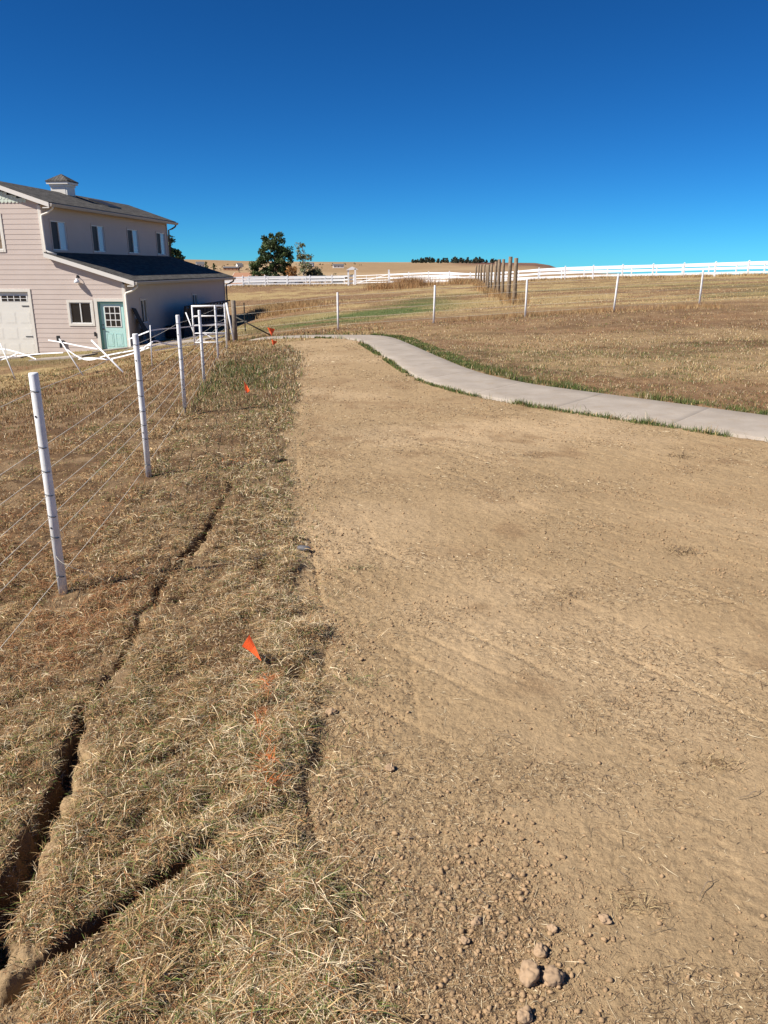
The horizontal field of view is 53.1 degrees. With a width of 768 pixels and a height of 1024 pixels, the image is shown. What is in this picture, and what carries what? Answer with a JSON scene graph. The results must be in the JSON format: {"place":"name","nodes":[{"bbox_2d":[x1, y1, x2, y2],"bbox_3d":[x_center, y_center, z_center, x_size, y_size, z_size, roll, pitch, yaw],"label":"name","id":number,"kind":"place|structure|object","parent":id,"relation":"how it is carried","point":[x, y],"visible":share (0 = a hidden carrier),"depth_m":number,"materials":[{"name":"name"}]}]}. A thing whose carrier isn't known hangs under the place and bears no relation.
{"place":"outdoors","nodes":[
{"label":"outdoors","id":0,"kind":"place"},
{"bbox_2d":[0,354,40,358],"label":"path","id":1,"kind":"structure","parent":0,"point":[17,356],"depth_m":31.31,"materials":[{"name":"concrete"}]},
{"bbox_2d":[29,353,97,360],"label":"path","id":2,"kind":"structure","parent":0,"point":[60,357],"depth_m":28.61,"materials":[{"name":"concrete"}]},
{"bbox_2d":[92,336,223,352],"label":"path","id":3,"kind":"structure","parent":0,"point":[183,341],"depth_m":29.25,"materials":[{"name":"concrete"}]},
{"bbox_2d":[0,259,767,1023],"bbox_3d":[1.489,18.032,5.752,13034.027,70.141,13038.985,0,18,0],"label":"ground","id":4,"kind":"structure","parent":0,"point":[492,667],"depth_m":3.70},
{"bbox_2d":[0,304,227,647],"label":"wire fence","id":5,"kind":"object","parent":4,"relation":"on","point":[43,442],"visible":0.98,"depth_m":3.92,"materials":[{"name":"grey metal"}]},
{"bbox_2d":[0,312,230,378],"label":"tape fence","id":6,"kind":"object","parent":4,"relation":"on","point":[100,349],"visible":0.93,"depth_m":20.08,"materials":[{"name":"grey"}]},
{"bbox_2d":[0,174,235,354],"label":"barn house","id":7,"kind":"structure","parent":4,"relation":"on","point":[79,270],"depth_m":33.07,"materials":[{"name":"beige wood"}]},
{"bbox_2d":[0,213,5,251],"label":"window","id":8,"kind":"structure","parent":7,"relation":"in","point":[2,241],"depth_m":32.03,"materials":[{"name":"white"}]},
{"bbox_2d":[0,292,35,354],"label":"garage door","id":9,"kind":"structure","parent":7,"relation":"in","point":[16,331],"depth_m":33.15,"materials":[{"name":"white"}]},
{"bbox_2d":[49,218,69,251],"bbox_3d":[-14.001,-11.896,33.081,0.088,1.330,1.480,2,18,5],"label":"window","id":10,"kind":"structure","parent":7,"relation":"in","point":[58,228],"depth_m":33.11,"materials":[{"name":"white glass"}]},
{"bbox_2d":[66,300,94,325],"bbox_3d":[-12.887,-8.470,32.673,1.150,1.070,0.088,2,18,5],"label":"window","id":11,"kind":"structure","parent":7,"relation":"in","point":[80,312],"depth_m":32.68,"materials":[{"name":"white"}]},
{"bbox_2d":[90,223,106,253],"bbox_3d":[-13.633,-13.032,36.641,0.088,1.330,1.440,2,18,5],"label":"window","id":12,"kind":"structure","parent":7,"relation":"in","point":[97,230],"depth_m":36.68,"materials":[{"name":"white glass"}]},
{"bbox_2d":[100,303,126,348],"bbox_3d":[-11.541,-7.882,32.782,1.040,2.005,0.112,2,18,5],"label":"door","id":13,"kind":"structure","parent":7,"relation":"in","point":[112,315],"depth_m":32.76,"materials":[{"name":"teal wood"}]},
{"bbox_2d":[126,227,140,254],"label":"window","id":14,"kind":"structure","parent":7,"relation":"in","point":[133,243],"depth_m":40.54,"materials":[{"name":"white glass"}]},
{"bbox_2d":[139,297,149,324],"bbox_3d":[-10.698,-8.949,34.225,0.088,1.180,0.850,2,18,5],"label":"window","id":15,"kind":"structure","parent":7,"relation":"in","point":[144,311],"depth_m":34.30,"materials":[{"name":"grey glass"}]},
{"bbox_2d":[155,231,166,255],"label":"window","id":16,"kind":"structure","parent":7,"relation":"in","point":[160,236],"depth_m":44.31,"materials":[{"name":"white glass"}]},
{"bbox_2d":[191,292,197,304],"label":"window","id":17,"kind":"structure","parent":7,"relation":"in","point":[194,295],"depth_m":40.72,"materials":[{"name":"grey glass"}]},
{"bbox_2d":[132,308,155,343],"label":"leaning boards","id":18,"kind":"object","parent":4,"relation":"on","point":[141,323],"visible":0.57,"depth_m":33.19,"materials":[{"name":"grey"}]},
{"bbox_2d":[168,235,185,259],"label":"spruce tree","id":19,"kind":"object","parent":4,"relation":"on","point":[176,253],"visible":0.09,"depth_m":56.60,"materials":[{"name":"green plant"}]},
{"bbox_2d":[166,300,229,336],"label":"gate","id":20,"kind":"structure","parent":4,"relation":"on","point":[186,331],"depth_m":38.27,"materials":[{"name":"white metal"}]},
{"bbox_2d":[195,262,204,266],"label":"house","id":21,"kind":"structure","parent":4,"relation":"on","point":[200,263],"depth_m":1095.18,"materials":[{"name":"white"}]},
{"bbox_2d":[191,305,224,343],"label":"pipe gate","id":22,"kind":"structure","parent":4,"relation":"on","point":[194,333],"depth_m":23.92,"materials":[{"name":"metal"}]},
{"bbox_2d":[225,303,229,340],"bbox_3d":[-4.780,-5.751,23.515,0.089,1.270,0.089,0,18,0],"label":"wooden post","id":23,"kind":"object","parent":4,"relation":"on","point":[228,330],"visible":0.59,"depth_m":23.50,"materials":[{"name":"white wood"}]},
{"bbox_2d":[226,303,234,342],"bbox_3d":[-4.566,-5.598,22.828,0.265,1.209,0.053,9,20,26],"label":"leaning post","id":24,"kind":"object","parent":4,"relation":"on","point":[230,322],"visible":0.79,"depth_m":22.80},
{"bbox_2d":[223,266,239,270],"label":"house","id":25,"kind":"structure","parent":4,"relation":"on","point":[233,268],"depth_m":987.45,"materials":[{"name":"white"}]},
{"bbox_2d":[231,300,237,340],"bbox_3d":[-4.550,-5.756,23.355,0.145,1.316,0.145,0,18,0],"label":"wooden post","id":26,"kind":"object","parent":4,"relation":"on","point":[234,318],"visible":0.83,"depth_m":23.28,"materials":[{"name":"brown wood"}]},
{"bbox_2d":[236,317,270,335],"bbox_3d":[-3.980,-5.668,23.452,1.055,0.605,0.044,-5,18,-14],"label":"steel brace","id":27,"kind":"object","parent":26,"relation":"attached to","point":[253,326],"visible":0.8,"depth_m":23.44,"materials":[{"name":"grey metal"}]},
{"bbox_2d":[243,303,245,330],"bbox_3d":[-5.550,-7.714,30.593,0.044,1.200,0.049,0,18,0],"label":"steel post","id":28,"kind":"object","parent":4,"relation":"on","point":[244,316],"visible":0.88,"depth_m":30.54,"materials":[{"name":"grey"}]},
{"bbox_2d":[227,273,264,286],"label":"house","id":29,"kind":"structure","parent":4,"relation":"on","point":[241,274],"depth_m":150.28,"materials":[{"name":"beige"}]},
{"bbox_2d":[244,381,249,393],"bbox_3d":[-1.811,-1.629,10.174,0.078,0.270,0.035,3,18,9],"label":"marking flag","id":30,"kind":"object","parent":4,"relation":"on","point":[247,390],"visible":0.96,"depth_m":10.16,"materials":[{"name":"orange plastic"}]},
{"bbox_2d":[242,635,260,659],"bbox_3d":[-0.537,0.593,3.150,0.090,0.197,0.023,6,19,19],"label":"marking flag","id":31,"kind":"object","parent":4,"relation":"on","point":[248,644],"visible":0.98,"depth_m":3.13,"materials":[{"name":"orange plastic"}]},
{"bbox_2d":[248,232,294,282],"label":"pine tree","id":32,"kind":"object","parent":4,"relation":"on","point":[277,255],"visible":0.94,"depth_m":127.44,"materials":[{"name":"green plant"}]},
{"bbox_2d":[244,276,302,285],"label":"house","id":33,"kind":"structure","parent":4,"relation":"on","point":[270,282],"depth_m":140.53,"materials":[{"name":"beige"}]},
{"bbox_2d":[225,277,344,286],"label":"rail fence","id":34,"kind":"object","parent":4,"relation":"on","point":[283,278],"visible":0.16,"depth_m":118.12,"materials":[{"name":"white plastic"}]},
{"bbox_2d":[210,262,363,279],"bbox_3d":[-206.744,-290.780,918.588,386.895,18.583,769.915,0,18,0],"label":"scrub","id":35,"kind":"object","parent":4,"relation":"on","point":[295,264],"visible":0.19,"depth_m":1091.79,"materials":[{"name":"green plant"}]},
{"bbox_2d":[225,274,353,285],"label":"rail fence","id":36,"kind":"object","parent":4,"relation":"on","point":[287,280],"visible":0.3,"depth_m":99.96,"materials":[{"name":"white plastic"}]},
{"bbox_2d":[285,265,298,282],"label":"orange shrub","id":37,"kind":"object","parent":4,"relation":"on","point":[291,269],"visible":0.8,"depth_m":125.48,"materials":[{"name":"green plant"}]},
{"bbox_2d":[294,242,313,282],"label":"aspen tree","id":38,"kind":"object","parent":4,"relation":"on","point":[303,269],"visible":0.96,"depth_m":132.53,"materials":[{"name":"green plant"}]},
{"bbox_2d":[297,545,311,550],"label":"stone","id":39,"kind":"object","parent":4,"relation":"on","point":[300,548],"visible":0.91,"depth_m":4.51,"materials":[{"name":"grey stone"}]},
{"bbox_2d":[305,267,327,282],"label":"round bush","id":40,"kind":"object","parent":4,"relation":"on","point":[314,272],"visible":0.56,"depth_m":131.23,"materials":[{"name":"green plant"}]},
{"bbox_2d":[325,707,336,714],"bbox_3d":[-0.200,0.748,2.887,0.037,0.021,0.046,15,23,38],"label":"soil clod","id":41,"kind":"object","parent":4,"relation":"on","point":[329,711],"visible":1,"depth_m":2.88,"materials":[{"name":"brown soil"}]},
{"bbox_2d":[328,275,347,282],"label":"fence","id":42,"kind":"object","parent":4,"relation":"on","point":[338,278],"visible":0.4,"depth_m":133.25,"materials":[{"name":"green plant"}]},
{"bbox_2d":[332,264,343,267],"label":"house","id":43,"kind":"structure","parent":4,"relation":"on","point":[338,265],"depth_m":1086.11,"materials":[{"name":"white"}]},
{"bbox_2d":[340,561,376,573],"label":"root tuft","id":44,"kind":"object","parent":4,"relation":"on","point":[360,567],"visible":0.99,"depth_m":4.27,"materials":[{"name":"plant"}]},
{"bbox_2d":[337,671,393,687],"bbox_3d":[-0.086,0.686,3.101,0.238,0.046,0.168,16,24,41],"label":"root tuft","id":45,"kind":"object","parent":4,"relation":"on","point":[357,679],"visible":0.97,"depth_m":3.10,"materials":[{"name":"plant"}]},
{"bbox_2d":[347,267,389,284],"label":"farm gate","id":46,"kind":"structure","parent":4,"relation":"on","point":[355,269],"depth_m":98.14,"materials":[{"name":"white plastic"}]},
{"bbox_2d":[0,274,767,1023],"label":"dry grass","id":47,"kind":"structure","parent":4,"relation":"on","point":[284,972],"depth_m":2.67,"materials":[{"name":"brown plant"}]},
{"bbox_2d":[385,763,394,770],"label":"soil clod","id":48,"kind":"object","parent":4,"relation":"on","point":[389,767],"visible":1,"depth_m":2.55,"materials":[{"name":"brown soil"}]},
{"bbox_2d":[397,826,435,838],"bbox_3d":[0.100,0.944,2.253,0.129,0.023,0.020,-5,18,-15],"label":"twig","id":49,"kind":"object","parent":4,"relation":"on","point":[416,835],"visible":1,"depth_m":2.25,"materials":[{"name":"brown wood"}]},
{"bbox_2d":[394,892,509,937],"bbox_3d":[0.179,1.045,1.981,0.252,0.040,0.226,14,22,37],"label":"root tuft","id":50,"kind":"object","parent":4,"relation":"on","point":[449,913],"visible":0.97,"depth_m":1.99,"materials":[{"name":"plant"}]},
{"bbox_2d":[411,256,497,262],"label":"trees","id":51,"kind":"object","parent":4,"relation":"on","point":[453,260],"visible":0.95,"depth_m":1587.33,"materials":[{"name":"green plant"}]},
{"bbox_2d":[460,935,469,944],"bbox_3d":[0.200,1.061,1.904,0.024,0.016,0.025,-9,20,-26],"label":"soil clod","id":52,"kind":"object","parent":4,"relation":"on","point":[464,940],"visible":1,"depth_m":1.90,"materials":[{"name":"brown soil"}]},
{"bbox_2d":[470,916,481,926],"bbox_3d":[0.235,1.048,1.961,0.030,0.025,0.026,0,18,0],"label":"soil clod","id":53,"kind":"object","parent":4,"relation":"on","point":[476,921],"visible":1,"depth_m":1.96,"materials":[{"name":"brown soil"}]},
{"bbox_2d":[480,265,481,281],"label":"wooden post","id":54,"kind":"object","parent":4,"relation":"on","point":[480,273],"visible":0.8,"depth_m":74.39,"materials":[{"name":"brown wood"}]},
{"bbox_2d":[483,264,485,283],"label":"wooden post","id":55,"kind":"object","parent":4,"relation":"on","point":[484,273],"visible":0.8,"depth_m":69.65,"materials":[{"name":"brown wood"}]},
{"bbox_2d":[487,265,489,288],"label":"wooden post","id":56,"kind":"object","parent":4,"relation":"on","point":[488,276],"visible":0.81,"depth_m":60.64,"materials":[{"name":"brown wood"}]},
{"bbox_2d":[490,264,492,288],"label":"wooden post","id":57,"kind":"object","parent":4,"relation":"on","point":[491,274],"visible":0.77,"depth_m":56.35,"materials":[{"name":"brown wood"}]},
{"bbox_2d":[493,262,497,291],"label":"wooden post","id":58,"kind":"object","parent":4,"relation":"on","point":[495,274],"visible":0.76,"depth_m":52.02,"materials":[{"name":"brown wood"}]},
{"bbox_2d":[228,271,767,321],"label":"tall weeds","id":59,"kind":"object","parent":4,"relation":"on","point":[405,282],"visible":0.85,"depth_m":49.02,"materials":[{"name":"beige plant"}]},
{"bbox_2d":[497,259,500,293],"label":"wooden post","id":60,"kind":"object","parent":4,"relation":"on","point":[498,273],"visible":0.83,"depth_m":47.71,"materials":[{"name":"brown wood"}]},
{"bbox_2d":[238,270,767,335],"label":"wire fence","id":61,"kind":"object","parent":4,"relation":"on","point":[526,298],"visible":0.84,"depth_m":23.72,"materials":[{"name":"beige metal"}]},
{"bbox_2d":[501,259,504,296],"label":"wooden post","id":62,"kind":"object","parent":4,"relation":"on","point":[503,275],"visible":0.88,"depth_m":43.92,"materials":[{"name":"brown wood"}]},
{"bbox_2d":[506,257,512,298],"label":"wooden post","id":63,"kind":"object","parent":4,"relation":"on","point":[509,274],"visible":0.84,"depth_m":40.55,"materials":[{"name":"brown wood"}]},
{"bbox_2d":[512,258,517,303],"bbox_3d":[6.250,-10.899,36.620,0.203,2.310,0.203,0,18,0],"label":"wooden post","id":64,"kind":"object","parent":4,"relation":"on","point":[515,275],"visible":0.83,"depth_m":36.51,"materials":[{"name":"brown wood"}]},
{"bbox_2d":[268,360,767,1023],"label":"soil crumbs","id":65,"kind":"object","parent":4,"relation":"on","point":[486,910],"visible":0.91,"depth_m":2.16,"materials":[{"name":"brown soil"}]},
{"bbox_2d":[517,1005,532,1023],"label":"soil clod","id":66,"kind":"object","parent":4,"relation":"on","point":[524,1015],"visible":1,"depth_m":1.70,"materials":[{"name":"beige soil"}]},
{"bbox_2d":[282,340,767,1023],"bbox_3d":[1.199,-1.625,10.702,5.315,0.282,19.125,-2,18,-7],"label":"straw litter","id":67,"kind":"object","parent":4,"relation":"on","point":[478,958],"visible":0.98,"depth_m":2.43,"materials":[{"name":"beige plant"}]},
{"bbox_2d":[519,959,540,987],"bbox_3d":[0.343,1.086,1.804,0.055,0.049,0.062,0,18,0],"label":"soil clod","id":68,"kind":"object","parent":4,"relation":"on","point":[529,974],"visible":1,"depth_m":1.79,"materials":[{"name":"beige soil"}]},
{"bbox_2d":[533,942,547,958],"bbox_3d":[0.383,1.074,1.876,0.034,0.036,0.034,6,19,19],"label":"soil clod","id":69,"kind":"object","parent":4,"relation":"on","point":[540,950],"visible":1,"depth_m":1.87,"materials":[{"name":"beige soil"}]},
{"bbox_2d":[546,924,557,932],"bbox_3d":[0.425,1.054,1.943,0.026,0.028,0.028,0,18,0],"label":"soil clod","id":70,"kind":"object","parent":4,"relation":"on","point":[553,928],"visible":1,"depth_m":1.94,"materials":[{"name":"brown soil"}]},
{"bbox_2d":[540,965,565,987],"bbox_3d":[0.396,1.090,1.803,0.057,0.040,0.047,-10,20,-29],"label":"soil clod","id":71,"kind":"object","parent":4,"relation":"on","point":[552,976],"visible":1,"depth_m":1.79,"materials":[{"name":"beige soil"}]},
{"bbox_2d":[544,586,587,598],"bbox_3d":[0.961,0.424,3.929,0.277,0.051,0.178,5,18,14],"label":"root tuft","id":72,"kind":"object","parent":4,"relation":"on","point":[569,593],"visible":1,"depth_m":3.93,"materials":[{"name":"plant"}]},
{"bbox_2d":[389,260,767,282],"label":"rail fence","id":73,"kind":"object","parent":4,"relation":"on","point":[623,266],"visible":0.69,"depth_m":77.88,"materials":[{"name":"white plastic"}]},
{"bbox_2d":[598,913,611,924],"bbox_3d":[0.567,1.043,1.970,0.033,0.017,0.032,0,18,0],"label":"soil clod","id":74,"kind":"object","parent":4,"relation":"on","point":[604,919],"visible":1,"depth_m":1.96,"materials":[{"name":"brown soil"}]},
{"bbox_2d":[591,875,677,926],"bbox_3d":[0.658,1.028,2.039,0.244,0.048,0.190,-4,18,-12],"label":"root tuft","id":75,"kind":"object","parent":4,"relation":"on","point":[638,897],"visible":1,"depth_m":2.02,"materials":[{"name":"plant"}]},
{"bbox_2d":[666,451,697,458],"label":"root tuft","id":76,"kind":"object","parent":4,"relation":"on","point":[681,455],"visible":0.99,"depth_m":6.77,"materials":[{"name":"plant"}]},
{"bbox_2d":[651,544,717,557],"bbox_3d":[1.780,0.233,4.531,0.397,0.051,0.246,0,18,0],"label":"root tuft","id":77,"kind":"object","parent":4,"relation":"on","point":[683,551],"visible":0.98,"depth_m":4.54,"materials":[{"name":"plant"}]},
{"bbox_2d":[699,872,717,898],"bbox_3d":[0.865,1.005,2.074,0.120,0.022,0.030,-16,24,-40],"label":"twig","id":78,"kind":"object","parent":4,"relation":"on","point":[705,884],"visible":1,"depth_m":2.07,"materials":[{"name":"brown wood"}]},
{"bbox_2d":[681,746,750,780],"bbox_3d":[1.116,0.847,2.595,0.235,0.051,0.190,-15,23,-39],"label":"root tuft","id":79,"kind":"object","parent":4,"relation":"on","point":[714,760],"visible":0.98,"depth_m":2.60,"materials":[{"name":"plant"}]},
{"bbox_2d":[0,0,767,273],"label":"sky","id":80,"kind":"structure","parent":0,"point":[555,133],"materials":[{"name":"blue"}]},
{"bbox_2d":[251,335,767,441],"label":"concrete path","id":81,"kind":"structure","parent":0,"point":[422,364],"depth_m":9.64,"materials":[{"name":"grey concrete"}]}
]}

